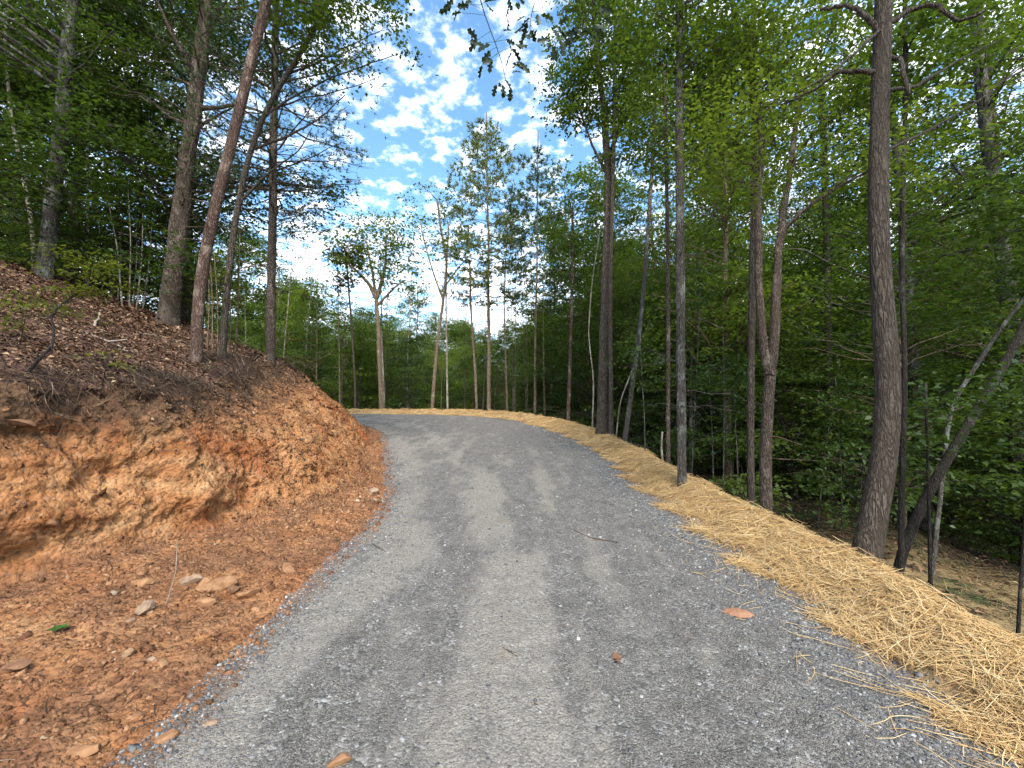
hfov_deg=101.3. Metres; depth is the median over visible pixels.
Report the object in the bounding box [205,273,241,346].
thin sapling
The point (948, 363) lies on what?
understory tree
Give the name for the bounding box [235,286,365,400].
sunlit tree
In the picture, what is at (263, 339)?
tall tree
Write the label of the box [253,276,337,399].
tall tree
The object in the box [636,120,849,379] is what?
ravine tree
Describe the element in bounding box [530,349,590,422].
sunlit tree
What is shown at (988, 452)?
understory tree
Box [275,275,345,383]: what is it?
tall tree
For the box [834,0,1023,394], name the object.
ravine tree
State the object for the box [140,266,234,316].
hill shrub
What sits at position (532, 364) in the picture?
tall tree
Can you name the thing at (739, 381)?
shaded sapling
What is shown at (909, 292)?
ravine tree
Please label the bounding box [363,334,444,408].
sunlit tree
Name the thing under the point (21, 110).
thin tree
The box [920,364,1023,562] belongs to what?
understory tree
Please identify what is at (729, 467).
ravine tree
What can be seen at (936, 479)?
leaning dark tree
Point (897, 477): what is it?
leafy shrub
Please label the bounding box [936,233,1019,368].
ravine tree
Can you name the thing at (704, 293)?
shaded sapling
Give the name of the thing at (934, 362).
understory tree
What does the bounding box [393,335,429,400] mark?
tall pine
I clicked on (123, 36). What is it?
hill tree
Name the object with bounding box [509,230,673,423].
understory tree
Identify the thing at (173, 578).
root stem
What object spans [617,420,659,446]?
leafy shrub
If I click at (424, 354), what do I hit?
sunlit tree
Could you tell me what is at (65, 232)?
hill sapling
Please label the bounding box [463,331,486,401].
slender tree
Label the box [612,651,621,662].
dry leaf
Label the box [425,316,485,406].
tall tree
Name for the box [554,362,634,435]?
understory tree
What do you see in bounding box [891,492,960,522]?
leafy shrub
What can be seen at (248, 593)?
stone
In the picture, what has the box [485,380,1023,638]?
ravine ground
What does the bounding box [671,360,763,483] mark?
shaded sapling
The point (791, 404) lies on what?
understory tree
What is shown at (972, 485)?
understory tree
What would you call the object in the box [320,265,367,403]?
slender tree
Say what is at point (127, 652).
soil clods
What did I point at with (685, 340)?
tall tree
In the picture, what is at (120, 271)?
bare sapling
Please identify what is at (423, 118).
sky
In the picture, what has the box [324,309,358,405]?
slender tree
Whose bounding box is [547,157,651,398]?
ravine tree
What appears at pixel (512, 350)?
slender tree
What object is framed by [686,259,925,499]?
understory tree
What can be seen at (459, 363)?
sunlit tree
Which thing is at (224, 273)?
thin sapling
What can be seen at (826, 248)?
dim tree
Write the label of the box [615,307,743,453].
understory tree
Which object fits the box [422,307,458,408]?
slender tree
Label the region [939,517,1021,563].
leafy shrub
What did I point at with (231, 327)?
tall tree
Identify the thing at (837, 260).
ravine tree
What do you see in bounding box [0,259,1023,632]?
fallen leaves
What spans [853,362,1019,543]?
understory tree
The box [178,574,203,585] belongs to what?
stone
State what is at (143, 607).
stone
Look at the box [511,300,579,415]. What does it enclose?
tall tree
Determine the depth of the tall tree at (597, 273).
39.21 m
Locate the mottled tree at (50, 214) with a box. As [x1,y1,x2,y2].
[0,0,236,280]
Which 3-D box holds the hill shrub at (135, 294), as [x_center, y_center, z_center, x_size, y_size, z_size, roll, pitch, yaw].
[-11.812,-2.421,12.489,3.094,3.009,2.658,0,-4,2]
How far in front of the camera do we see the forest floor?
5.75 m
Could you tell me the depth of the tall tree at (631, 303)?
30.93 m
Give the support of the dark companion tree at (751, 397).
on the ravine ground
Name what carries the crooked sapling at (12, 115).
on the forest floor
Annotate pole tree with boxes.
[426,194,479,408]
[522,154,625,420]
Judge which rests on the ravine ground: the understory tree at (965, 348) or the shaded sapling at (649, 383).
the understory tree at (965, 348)
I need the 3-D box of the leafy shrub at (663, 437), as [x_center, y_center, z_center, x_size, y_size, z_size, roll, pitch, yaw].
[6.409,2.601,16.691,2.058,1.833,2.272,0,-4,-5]
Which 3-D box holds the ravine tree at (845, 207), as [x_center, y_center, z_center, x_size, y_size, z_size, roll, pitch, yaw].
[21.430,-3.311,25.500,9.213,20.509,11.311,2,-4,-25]
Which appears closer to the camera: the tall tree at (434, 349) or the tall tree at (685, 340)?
the tall tree at (685, 340)
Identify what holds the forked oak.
on the ravine ground
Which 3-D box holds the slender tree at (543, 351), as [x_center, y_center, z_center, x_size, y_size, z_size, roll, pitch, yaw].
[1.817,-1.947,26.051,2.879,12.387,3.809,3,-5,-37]
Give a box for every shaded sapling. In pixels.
[605,338,675,451]
[670,256,736,476]
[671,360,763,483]
[686,336,784,491]
[703,380,793,496]
[796,378,873,534]
[800,357,873,530]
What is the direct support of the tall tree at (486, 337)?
on the ravine ground
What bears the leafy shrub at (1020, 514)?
on the ravine ground
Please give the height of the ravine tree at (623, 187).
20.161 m
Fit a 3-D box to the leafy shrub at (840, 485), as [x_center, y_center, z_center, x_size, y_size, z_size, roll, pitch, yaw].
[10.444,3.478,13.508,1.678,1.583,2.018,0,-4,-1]
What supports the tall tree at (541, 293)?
on the ravine ground
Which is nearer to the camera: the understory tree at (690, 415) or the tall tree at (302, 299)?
the understory tree at (690, 415)
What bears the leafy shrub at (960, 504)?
on the ravine ground
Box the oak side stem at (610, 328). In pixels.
[578,19,648,435]
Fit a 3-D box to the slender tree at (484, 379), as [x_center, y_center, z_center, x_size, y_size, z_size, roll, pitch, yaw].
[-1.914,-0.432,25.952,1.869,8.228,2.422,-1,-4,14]
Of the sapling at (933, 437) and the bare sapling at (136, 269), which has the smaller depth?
the sapling at (933, 437)
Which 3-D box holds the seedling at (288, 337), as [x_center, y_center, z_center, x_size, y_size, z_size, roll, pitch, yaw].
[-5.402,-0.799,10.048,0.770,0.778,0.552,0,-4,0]
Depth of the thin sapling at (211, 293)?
8.01 m
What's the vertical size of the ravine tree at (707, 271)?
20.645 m
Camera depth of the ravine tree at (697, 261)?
36.33 m
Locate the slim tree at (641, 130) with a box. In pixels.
[603,31,731,465]
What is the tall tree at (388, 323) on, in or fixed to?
on the ravine ground
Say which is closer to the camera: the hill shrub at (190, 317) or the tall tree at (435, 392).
the hill shrub at (190, 317)
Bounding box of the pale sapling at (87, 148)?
[5,0,155,286]
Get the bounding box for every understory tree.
[508,227,708,427]
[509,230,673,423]
[528,303,654,434]
[532,229,721,447]
[554,281,718,444]
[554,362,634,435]
[583,273,714,450]
[592,358,663,440]
[613,262,824,476]
[614,324,698,446]
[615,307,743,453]
[616,290,777,448]
[637,282,805,464]
[661,321,813,461]
[662,337,777,467]
[663,304,816,474]
[671,256,873,486]
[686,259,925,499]
[695,358,789,472]
[697,169,1023,531]
[718,376,816,484]
[720,382,798,472]
[739,314,978,499]
[742,363,869,488]
[772,336,1007,503]
[775,291,1006,490]
[802,302,1023,516]
[808,327,983,489]
[826,172,1023,543]
[838,316,1000,509]
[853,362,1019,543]
[859,299,1023,565]
[918,333,1002,485]
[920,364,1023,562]
[922,338,1023,521]
[924,391,1005,508]
[930,262,1023,484]
[942,415,1007,509]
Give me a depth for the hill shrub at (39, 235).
9.62 m
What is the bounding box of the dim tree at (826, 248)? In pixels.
[757,61,913,504]
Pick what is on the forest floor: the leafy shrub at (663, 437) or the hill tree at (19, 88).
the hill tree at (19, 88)
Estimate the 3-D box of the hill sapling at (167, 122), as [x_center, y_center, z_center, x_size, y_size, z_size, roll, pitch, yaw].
[-8.523,-4.318,10.733,5.606,6.110,5.305,4,-5,-42]
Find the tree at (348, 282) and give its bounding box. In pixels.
[314,237,374,408]
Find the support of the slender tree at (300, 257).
on the ravine ground
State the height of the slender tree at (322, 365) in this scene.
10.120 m
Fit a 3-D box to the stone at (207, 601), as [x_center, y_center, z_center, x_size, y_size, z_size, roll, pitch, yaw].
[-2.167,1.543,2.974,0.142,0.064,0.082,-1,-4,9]
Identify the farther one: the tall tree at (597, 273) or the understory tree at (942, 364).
the tall tree at (597, 273)
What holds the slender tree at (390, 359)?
on the ravine ground
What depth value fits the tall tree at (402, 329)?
74.14 m
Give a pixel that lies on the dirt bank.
(111, 475)
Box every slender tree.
[228,245,264,344]
[257,258,297,353]
[264,225,299,357]
[289,316,323,381]
[291,219,321,372]
[315,290,367,404]
[315,336,330,386]
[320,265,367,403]
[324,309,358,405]
[354,210,404,407]
[363,285,411,398]
[375,324,400,405]
[383,319,405,408]
[390,236,422,408]
[393,324,418,408]
[399,343,422,407]
[421,341,444,405]
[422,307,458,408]
[444,290,484,407]
[455,326,485,408]
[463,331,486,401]
[466,294,512,409]
[466,312,494,409]
[481,358,497,404]
[485,295,521,410]
[491,260,532,411]
[500,307,530,409]
[502,286,527,411]
[508,302,542,413]
[518,305,537,403]
[522,256,567,415]
[533,288,561,414]
[537,286,550,412]
[552,258,598,418]
[784,0,1023,575]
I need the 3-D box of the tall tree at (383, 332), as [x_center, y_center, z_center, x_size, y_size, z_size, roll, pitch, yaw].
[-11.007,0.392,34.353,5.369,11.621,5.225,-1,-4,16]
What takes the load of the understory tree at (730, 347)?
on the ravine ground
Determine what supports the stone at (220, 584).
on the dirt bank
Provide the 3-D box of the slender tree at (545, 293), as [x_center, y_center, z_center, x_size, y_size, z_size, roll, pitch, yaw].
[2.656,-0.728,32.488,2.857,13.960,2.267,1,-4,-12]
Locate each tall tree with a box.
[191,221,302,366]
[191,242,258,343]
[209,289,275,348]
[228,318,260,346]
[246,273,321,372]
[246,282,325,377]
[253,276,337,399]
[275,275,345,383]
[319,305,393,408]
[319,327,341,396]
[319,338,358,404]
[328,306,380,385]
[331,330,349,344]
[333,315,350,340]
[344,325,399,404]
[350,317,411,401]
[355,320,405,408]
[377,282,451,408]
[384,314,405,388]
[390,327,421,387]
[416,339,460,406]
[422,373,445,409]
[423,311,450,348]
[423,334,440,351]
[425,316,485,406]
[438,320,486,406]
[439,321,455,350]
[440,328,453,357]
[442,325,481,372]
[454,340,521,410]
[477,328,496,364]
[485,357,511,411]
[491,208,596,414]
[491,319,516,373]
[501,321,538,409]
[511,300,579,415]
[512,317,562,405]
[521,303,585,414]
[572,234,675,381]
[574,232,620,349]
[622,260,701,402]
[655,223,694,307]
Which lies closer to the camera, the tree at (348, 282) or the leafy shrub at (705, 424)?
the leafy shrub at (705, 424)
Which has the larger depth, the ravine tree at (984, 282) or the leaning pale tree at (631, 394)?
the ravine tree at (984, 282)
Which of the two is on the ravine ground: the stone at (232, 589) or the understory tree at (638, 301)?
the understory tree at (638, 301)
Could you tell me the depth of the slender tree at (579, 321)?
25.48 m
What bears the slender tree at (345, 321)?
on the ravine ground
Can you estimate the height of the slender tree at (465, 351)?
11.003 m
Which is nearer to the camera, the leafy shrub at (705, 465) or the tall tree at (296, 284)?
the leafy shrub at (705, 465)
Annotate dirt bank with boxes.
[0,362,388,767]
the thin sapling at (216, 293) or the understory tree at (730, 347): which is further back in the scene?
the understory tree at (730, 347)
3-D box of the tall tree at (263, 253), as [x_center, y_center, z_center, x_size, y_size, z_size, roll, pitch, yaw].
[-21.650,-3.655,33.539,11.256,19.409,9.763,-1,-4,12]
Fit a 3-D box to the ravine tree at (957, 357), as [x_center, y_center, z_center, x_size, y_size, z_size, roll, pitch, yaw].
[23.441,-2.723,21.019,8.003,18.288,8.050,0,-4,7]
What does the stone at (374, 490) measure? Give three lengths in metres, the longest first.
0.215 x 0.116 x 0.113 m
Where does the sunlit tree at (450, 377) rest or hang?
on the ravine ground
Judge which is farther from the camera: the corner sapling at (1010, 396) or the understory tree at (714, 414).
the understory tree at (714, 414)
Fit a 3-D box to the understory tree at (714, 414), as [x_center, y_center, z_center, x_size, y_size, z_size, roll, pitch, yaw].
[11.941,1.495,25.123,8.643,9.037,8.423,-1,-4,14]
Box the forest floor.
[0,263,288,395]
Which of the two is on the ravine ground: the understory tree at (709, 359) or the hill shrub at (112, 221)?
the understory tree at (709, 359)
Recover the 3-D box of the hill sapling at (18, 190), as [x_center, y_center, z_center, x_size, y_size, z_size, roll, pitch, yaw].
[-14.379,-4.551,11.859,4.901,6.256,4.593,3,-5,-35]
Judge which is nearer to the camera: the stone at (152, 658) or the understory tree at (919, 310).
the stone at (152, 658)
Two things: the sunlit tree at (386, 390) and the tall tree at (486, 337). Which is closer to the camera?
the sunlit tree at (386, 390)
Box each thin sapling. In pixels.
[190,252,232,354]
[195,249,246,356]
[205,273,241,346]
[212,255,260,358]
[218,235,265,357]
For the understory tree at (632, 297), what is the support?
on the ravine ground
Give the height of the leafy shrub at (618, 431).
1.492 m
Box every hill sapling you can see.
[0,21,267,298]
[0,27,128,259]
[0,42,106,283]
[0,89,261,303]
[0,97,158,289]
[0,103,46,250]
[0,112,63,257]
[0,155,156,291]
[17,86,283,307]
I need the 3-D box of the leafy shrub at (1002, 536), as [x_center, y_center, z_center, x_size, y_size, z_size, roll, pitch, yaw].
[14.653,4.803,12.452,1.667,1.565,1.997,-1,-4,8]
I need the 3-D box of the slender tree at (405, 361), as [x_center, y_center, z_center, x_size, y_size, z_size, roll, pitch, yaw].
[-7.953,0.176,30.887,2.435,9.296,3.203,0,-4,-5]
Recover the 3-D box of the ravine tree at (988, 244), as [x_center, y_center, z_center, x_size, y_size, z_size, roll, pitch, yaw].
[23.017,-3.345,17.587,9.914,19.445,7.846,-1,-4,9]
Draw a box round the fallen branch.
[93,310,101,327]
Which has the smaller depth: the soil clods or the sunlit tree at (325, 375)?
the soil clods
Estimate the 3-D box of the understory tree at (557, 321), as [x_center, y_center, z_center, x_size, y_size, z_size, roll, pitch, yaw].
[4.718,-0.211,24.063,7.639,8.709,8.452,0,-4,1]
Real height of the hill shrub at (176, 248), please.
3.113 m
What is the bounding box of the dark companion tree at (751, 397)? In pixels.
[656,0,851,505]
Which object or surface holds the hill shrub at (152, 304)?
on the forest floor
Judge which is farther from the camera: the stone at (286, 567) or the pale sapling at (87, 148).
the pale sapling at (87, 148)
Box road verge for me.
[349,409,1023,748]
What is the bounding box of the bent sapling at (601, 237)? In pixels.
[574,223,626,427]
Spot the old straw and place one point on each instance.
(988, 573)
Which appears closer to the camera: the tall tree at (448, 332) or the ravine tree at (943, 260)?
the ravine tree at (943, 260)
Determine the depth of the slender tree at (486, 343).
29.52 m
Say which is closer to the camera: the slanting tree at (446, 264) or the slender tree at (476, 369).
the slanting tree at (446, 264)
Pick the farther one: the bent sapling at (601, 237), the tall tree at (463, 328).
the tall tree at (463, 328)
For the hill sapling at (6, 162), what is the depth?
12.25 m
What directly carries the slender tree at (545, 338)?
on the ravine ground
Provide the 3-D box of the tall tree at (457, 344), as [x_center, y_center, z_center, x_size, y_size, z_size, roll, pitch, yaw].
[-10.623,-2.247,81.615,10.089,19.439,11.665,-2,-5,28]
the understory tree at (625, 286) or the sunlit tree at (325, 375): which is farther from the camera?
the sunlit tree at (325, 375)
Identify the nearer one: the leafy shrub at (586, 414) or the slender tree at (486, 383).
the leafy shrub at (586, 414)
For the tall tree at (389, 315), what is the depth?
63.86 m
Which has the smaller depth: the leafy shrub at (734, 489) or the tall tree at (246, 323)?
the leafy shrub at (734, 489)
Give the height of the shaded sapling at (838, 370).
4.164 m
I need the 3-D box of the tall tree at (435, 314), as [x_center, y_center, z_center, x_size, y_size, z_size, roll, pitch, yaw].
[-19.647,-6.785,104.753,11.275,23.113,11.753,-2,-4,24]
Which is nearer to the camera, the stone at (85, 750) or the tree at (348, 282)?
the stone at (85, 750)
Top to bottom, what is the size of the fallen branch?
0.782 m
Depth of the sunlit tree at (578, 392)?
30.69 m
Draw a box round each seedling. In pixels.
[0,299,73,343]
[71,348,137,398]
[228,339,254,356]
[277,335,298,361]
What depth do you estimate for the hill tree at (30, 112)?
14.49 m
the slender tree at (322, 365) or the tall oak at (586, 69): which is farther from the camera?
the slender tree at (322, 365)
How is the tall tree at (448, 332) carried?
on the ravine ground
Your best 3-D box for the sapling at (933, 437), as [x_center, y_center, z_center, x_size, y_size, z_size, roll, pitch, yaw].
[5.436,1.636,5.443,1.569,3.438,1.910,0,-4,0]
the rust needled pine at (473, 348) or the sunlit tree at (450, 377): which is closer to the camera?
the rust needled pine at (473, 348)
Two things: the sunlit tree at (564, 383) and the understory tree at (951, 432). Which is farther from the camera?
the sunlit tree at (564, 383)
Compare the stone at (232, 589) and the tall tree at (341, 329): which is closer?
the stone at (232, 589)
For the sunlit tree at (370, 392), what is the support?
on the ravine ground
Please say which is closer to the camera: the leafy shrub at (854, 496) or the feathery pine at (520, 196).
the leafy shrub at (854, 496)
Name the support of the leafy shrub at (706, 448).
on the ravine ground
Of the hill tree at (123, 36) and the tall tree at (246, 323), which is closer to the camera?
the hill tree at (123, 36)
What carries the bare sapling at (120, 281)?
on the forest floor
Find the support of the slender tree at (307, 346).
on the ravine ground
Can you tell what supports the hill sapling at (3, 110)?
on the forest floor
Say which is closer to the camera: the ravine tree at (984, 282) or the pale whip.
the pale whip
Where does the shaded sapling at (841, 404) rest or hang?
on the ravine ground
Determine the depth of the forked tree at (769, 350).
6.62 m
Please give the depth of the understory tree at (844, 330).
13.96 m
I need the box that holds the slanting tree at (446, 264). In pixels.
[367,180,474,408]
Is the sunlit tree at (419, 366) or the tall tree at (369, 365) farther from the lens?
the tall tree at (369, 365)
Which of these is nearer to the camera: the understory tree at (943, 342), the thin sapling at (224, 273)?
the thin sapling at (224, 273)
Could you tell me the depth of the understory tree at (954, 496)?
9.02 m
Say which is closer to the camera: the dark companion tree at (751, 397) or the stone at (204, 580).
the stone at (204, 580)
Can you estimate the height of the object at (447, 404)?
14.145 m
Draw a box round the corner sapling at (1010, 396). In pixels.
[912,350,1023,636]
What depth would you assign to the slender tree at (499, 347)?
29.96 m
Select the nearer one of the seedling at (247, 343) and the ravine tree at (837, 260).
the seedling at (247, 343)
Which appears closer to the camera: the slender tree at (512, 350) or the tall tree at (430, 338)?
the slender tree at (512, 350)
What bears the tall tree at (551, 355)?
on the ravine ground
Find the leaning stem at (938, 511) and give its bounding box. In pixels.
[927,246,1023,574]
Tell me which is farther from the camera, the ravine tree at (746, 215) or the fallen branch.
the ravine tree at (746, 215)
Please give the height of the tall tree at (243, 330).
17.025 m
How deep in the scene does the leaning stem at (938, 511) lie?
7.04 m
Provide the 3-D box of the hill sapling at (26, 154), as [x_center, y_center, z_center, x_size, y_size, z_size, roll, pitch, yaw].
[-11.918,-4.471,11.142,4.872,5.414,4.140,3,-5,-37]
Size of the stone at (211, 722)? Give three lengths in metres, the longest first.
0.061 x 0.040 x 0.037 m
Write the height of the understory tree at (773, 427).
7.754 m
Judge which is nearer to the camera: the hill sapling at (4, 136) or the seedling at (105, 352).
the seedling at (105, 352)
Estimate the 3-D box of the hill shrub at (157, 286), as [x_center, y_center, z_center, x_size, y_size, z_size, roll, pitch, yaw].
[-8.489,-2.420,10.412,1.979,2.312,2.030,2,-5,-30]
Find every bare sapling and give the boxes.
[105,239,135,298]
[108,202,143,305]
[110,191,130,306]
[115,227,161,308]
[124,217,151,308]
[132,222,156,305]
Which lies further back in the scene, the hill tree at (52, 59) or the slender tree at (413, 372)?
the slender tree at (413, 372)
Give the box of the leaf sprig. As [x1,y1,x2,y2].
[45,623,69,631]
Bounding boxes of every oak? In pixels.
[309,209,437,408]
[439,0,612,101]
[528,0,690,435]
[650,0,1023,563]
[838,0,1023,563]
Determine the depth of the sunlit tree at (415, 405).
34.17 m
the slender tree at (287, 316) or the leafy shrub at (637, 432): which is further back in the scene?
the slender tree at (287, 316)
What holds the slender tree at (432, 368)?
on the ravine ground
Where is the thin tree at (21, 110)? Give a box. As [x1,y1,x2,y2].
[0,0,113,262]
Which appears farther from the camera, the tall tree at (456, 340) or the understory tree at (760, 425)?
the tall tree at (456, 340)
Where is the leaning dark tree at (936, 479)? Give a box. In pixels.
[892,142,1023,571]
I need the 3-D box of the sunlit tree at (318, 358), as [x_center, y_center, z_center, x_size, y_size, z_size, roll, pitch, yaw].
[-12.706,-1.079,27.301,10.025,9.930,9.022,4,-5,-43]
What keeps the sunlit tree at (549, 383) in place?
on the ravine ground
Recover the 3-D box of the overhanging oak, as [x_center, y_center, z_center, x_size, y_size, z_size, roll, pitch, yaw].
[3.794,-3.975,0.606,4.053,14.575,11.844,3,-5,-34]
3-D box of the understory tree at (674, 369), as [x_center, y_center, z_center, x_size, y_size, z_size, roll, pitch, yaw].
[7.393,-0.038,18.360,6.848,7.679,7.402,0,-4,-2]
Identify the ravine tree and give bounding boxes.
[530,155,699,410]
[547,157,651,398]
[587,224,649,364]
[613,0,868,483]
[613,140,704,444]
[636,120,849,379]
[650,139,824,472]
[685,228,745,464]
[686,206,742,468]
[688,172,803,424]
[690,0,1023,530]
[755,198,918,435]
[756,27,1023,515]
[756,192,871,490]
[781,195,871,433]
[784,168,973,397]
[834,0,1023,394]
[850,180,1018,402]
[911,151,1015,462]
[914,215,1015,456]
[923,94,1023,401]
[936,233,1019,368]
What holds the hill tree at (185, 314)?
on the forest floor
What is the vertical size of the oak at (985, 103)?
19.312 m
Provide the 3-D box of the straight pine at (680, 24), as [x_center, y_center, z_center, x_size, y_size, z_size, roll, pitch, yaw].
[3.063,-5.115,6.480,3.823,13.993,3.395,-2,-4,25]
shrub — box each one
[0,162,99,268]
[0,200,98,268]
[0,203,138,285]
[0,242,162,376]
[35,206,157,291]
[56,198,199,299]
[78,253,158,312]
[84,219,194,307]
[94,276,157,309]
[103,264,191,318]
[119,242,215,308]
[125,221,288,321]
[127,220,266,319]
[139,299,216,329]
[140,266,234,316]
[571,400,621,427]
[614,427,621,438]
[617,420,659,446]
[627,408,707,468]
[643,427,687,458]
[663,418,736,476]
[665,404,740,460]
[674,449,718,472]
[686,413,772,463]
[708,467,798,516]
[772,425,814,487]
[773,395,871,505]
[782,419,965,536]
[784,428,970,527]
[791,462,852,492]
[809,474,858,497]
[838,487,862,502]
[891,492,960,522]
[934,469,993,530]
[935,510,969,536]
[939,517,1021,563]
[966,481,1023,541]
[972,520,1010,551]
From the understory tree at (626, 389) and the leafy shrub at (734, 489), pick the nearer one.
the leafy shrub at (734, 489)
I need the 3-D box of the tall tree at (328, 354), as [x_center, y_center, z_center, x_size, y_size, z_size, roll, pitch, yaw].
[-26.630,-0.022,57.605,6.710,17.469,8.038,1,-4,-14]
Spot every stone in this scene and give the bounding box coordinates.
[0,657,31,670]
[6,419,35,425]
[66,743,99,756]
[130,577,154,587]
[134,600,154,614]
[146,656,156,660]
[153,729,179,744]
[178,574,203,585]
[194,597,215,606]
[195,577,212,593]
[202,576,237,593]
[204,719,218,726]
[227,585,239,593]
[236,587,260,598]
[280,562,295,572]
[325,752,351,767]
[367,487,379,493]
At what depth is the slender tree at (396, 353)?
31.44 m
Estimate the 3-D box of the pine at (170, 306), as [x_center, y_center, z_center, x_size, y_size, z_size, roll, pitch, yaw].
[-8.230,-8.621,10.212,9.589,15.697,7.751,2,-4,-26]
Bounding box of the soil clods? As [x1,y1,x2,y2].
[0,366,397,767]
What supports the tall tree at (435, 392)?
on the ravine ground
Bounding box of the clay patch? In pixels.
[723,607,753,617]
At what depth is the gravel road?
2.50 m
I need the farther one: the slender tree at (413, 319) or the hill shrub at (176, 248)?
the slender tree at (413, 319)
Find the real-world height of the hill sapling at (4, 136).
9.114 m
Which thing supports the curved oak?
on the road verge
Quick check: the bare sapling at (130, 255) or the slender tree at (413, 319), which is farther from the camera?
the slender tree at (413, 319)
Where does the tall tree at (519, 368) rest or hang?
on the ravine ground
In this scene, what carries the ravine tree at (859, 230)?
on the ravine ground
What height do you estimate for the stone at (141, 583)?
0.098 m
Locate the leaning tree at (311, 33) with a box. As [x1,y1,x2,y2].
[161,0,437,357]
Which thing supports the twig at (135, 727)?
on the dirt bank
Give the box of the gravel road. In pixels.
[124,414,1023,767]
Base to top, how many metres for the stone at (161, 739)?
0.046 m
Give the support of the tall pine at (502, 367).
on the ravine ground
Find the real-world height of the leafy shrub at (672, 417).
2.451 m
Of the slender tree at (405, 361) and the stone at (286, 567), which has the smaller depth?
the stone at (286, 567)
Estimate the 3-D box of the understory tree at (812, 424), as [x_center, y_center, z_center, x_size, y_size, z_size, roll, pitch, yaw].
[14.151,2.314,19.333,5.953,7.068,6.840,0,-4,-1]
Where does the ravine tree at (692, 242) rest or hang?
on the ravine ground
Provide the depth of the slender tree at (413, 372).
33.60 m
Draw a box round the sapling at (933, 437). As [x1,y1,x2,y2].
[835,379,1023,590]
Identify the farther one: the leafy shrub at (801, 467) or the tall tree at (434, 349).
the tall tree at (434, 349)
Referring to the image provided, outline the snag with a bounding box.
[660,432,663,461]
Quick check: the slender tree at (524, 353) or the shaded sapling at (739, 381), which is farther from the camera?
the slender tree at (524, 353)
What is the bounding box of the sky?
[1,0,1023,375]
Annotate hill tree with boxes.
[0,0,166,246]
[0,0,234,274]
[0,0,266,282]
[0,0,368,322]
[0,17,123,221]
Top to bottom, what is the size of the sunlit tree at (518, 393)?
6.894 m
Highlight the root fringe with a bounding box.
[0,263,382,767]
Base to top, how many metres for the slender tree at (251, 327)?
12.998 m
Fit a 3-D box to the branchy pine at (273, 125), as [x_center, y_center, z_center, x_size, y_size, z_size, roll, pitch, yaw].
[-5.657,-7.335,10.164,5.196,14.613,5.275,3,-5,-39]
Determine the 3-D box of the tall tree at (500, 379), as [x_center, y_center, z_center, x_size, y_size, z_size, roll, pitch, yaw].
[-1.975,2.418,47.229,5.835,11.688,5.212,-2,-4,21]
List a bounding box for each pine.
[18,0,363,326]
[137,0,388,361]
[155,0,380,362]
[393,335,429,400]
[408,329,440,403]
[427,112,547,411]
[454,259,486,409]
[490,130,582,415]
[492,338,518,410]
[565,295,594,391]
[591,0,804,487]
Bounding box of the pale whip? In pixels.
[615,315,665,436]
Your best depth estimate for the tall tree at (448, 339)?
87.17 m
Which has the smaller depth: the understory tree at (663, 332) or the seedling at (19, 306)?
the seedling at (19, 306)
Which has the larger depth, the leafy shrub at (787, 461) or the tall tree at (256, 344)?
the tall tree at (256, 344)
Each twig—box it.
[131,717,163,730]
[574,530,615,541]
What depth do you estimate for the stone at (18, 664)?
2.18 m
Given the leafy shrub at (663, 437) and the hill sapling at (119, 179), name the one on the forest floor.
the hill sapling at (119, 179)
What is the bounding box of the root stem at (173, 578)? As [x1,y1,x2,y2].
[165,550,176,603]
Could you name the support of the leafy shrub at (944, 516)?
on the ravine ground
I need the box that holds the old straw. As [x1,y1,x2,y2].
[790,518,1023,638]
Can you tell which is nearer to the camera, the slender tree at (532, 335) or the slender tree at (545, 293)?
the slender tree at (532, 335)
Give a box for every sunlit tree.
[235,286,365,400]
[256,290,399,403]
[303,365,337,392]
[313,318,410,408]
[335,370,393,408]
[338,340,405,408]
[358,375,403,409]
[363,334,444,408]
[389,363,443,409]
[395,348,458,408]
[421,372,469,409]
[426,371,468,408]
[433,345,492,409]
[445,334,542,412]
[466,375,510,409]
[492,378,545,414]
[516,355,576,420]
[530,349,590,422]
[562,355,648,441]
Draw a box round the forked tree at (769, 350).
[618,0,934,512]
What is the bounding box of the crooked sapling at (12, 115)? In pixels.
[0,0,98,269]
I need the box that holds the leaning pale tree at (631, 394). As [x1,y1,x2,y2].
[603,14,704,441]
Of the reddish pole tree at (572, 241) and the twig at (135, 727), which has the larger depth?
the reddish pole tree at (572, 241)
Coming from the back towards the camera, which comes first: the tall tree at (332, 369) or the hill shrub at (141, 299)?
the tall tree at (332, 369)
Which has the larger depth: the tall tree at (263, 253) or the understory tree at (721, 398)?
the tall tree at (263, 253)
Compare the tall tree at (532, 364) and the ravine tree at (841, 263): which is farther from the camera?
the tall tree at (532, 364)
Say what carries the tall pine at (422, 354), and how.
on the ravine ground
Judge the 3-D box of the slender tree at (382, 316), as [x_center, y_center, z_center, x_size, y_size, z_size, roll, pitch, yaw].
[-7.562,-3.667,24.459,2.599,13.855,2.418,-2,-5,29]
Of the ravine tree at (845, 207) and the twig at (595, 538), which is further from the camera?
the ravine tree at (845, 207)
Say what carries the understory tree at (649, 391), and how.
on the ravine ground

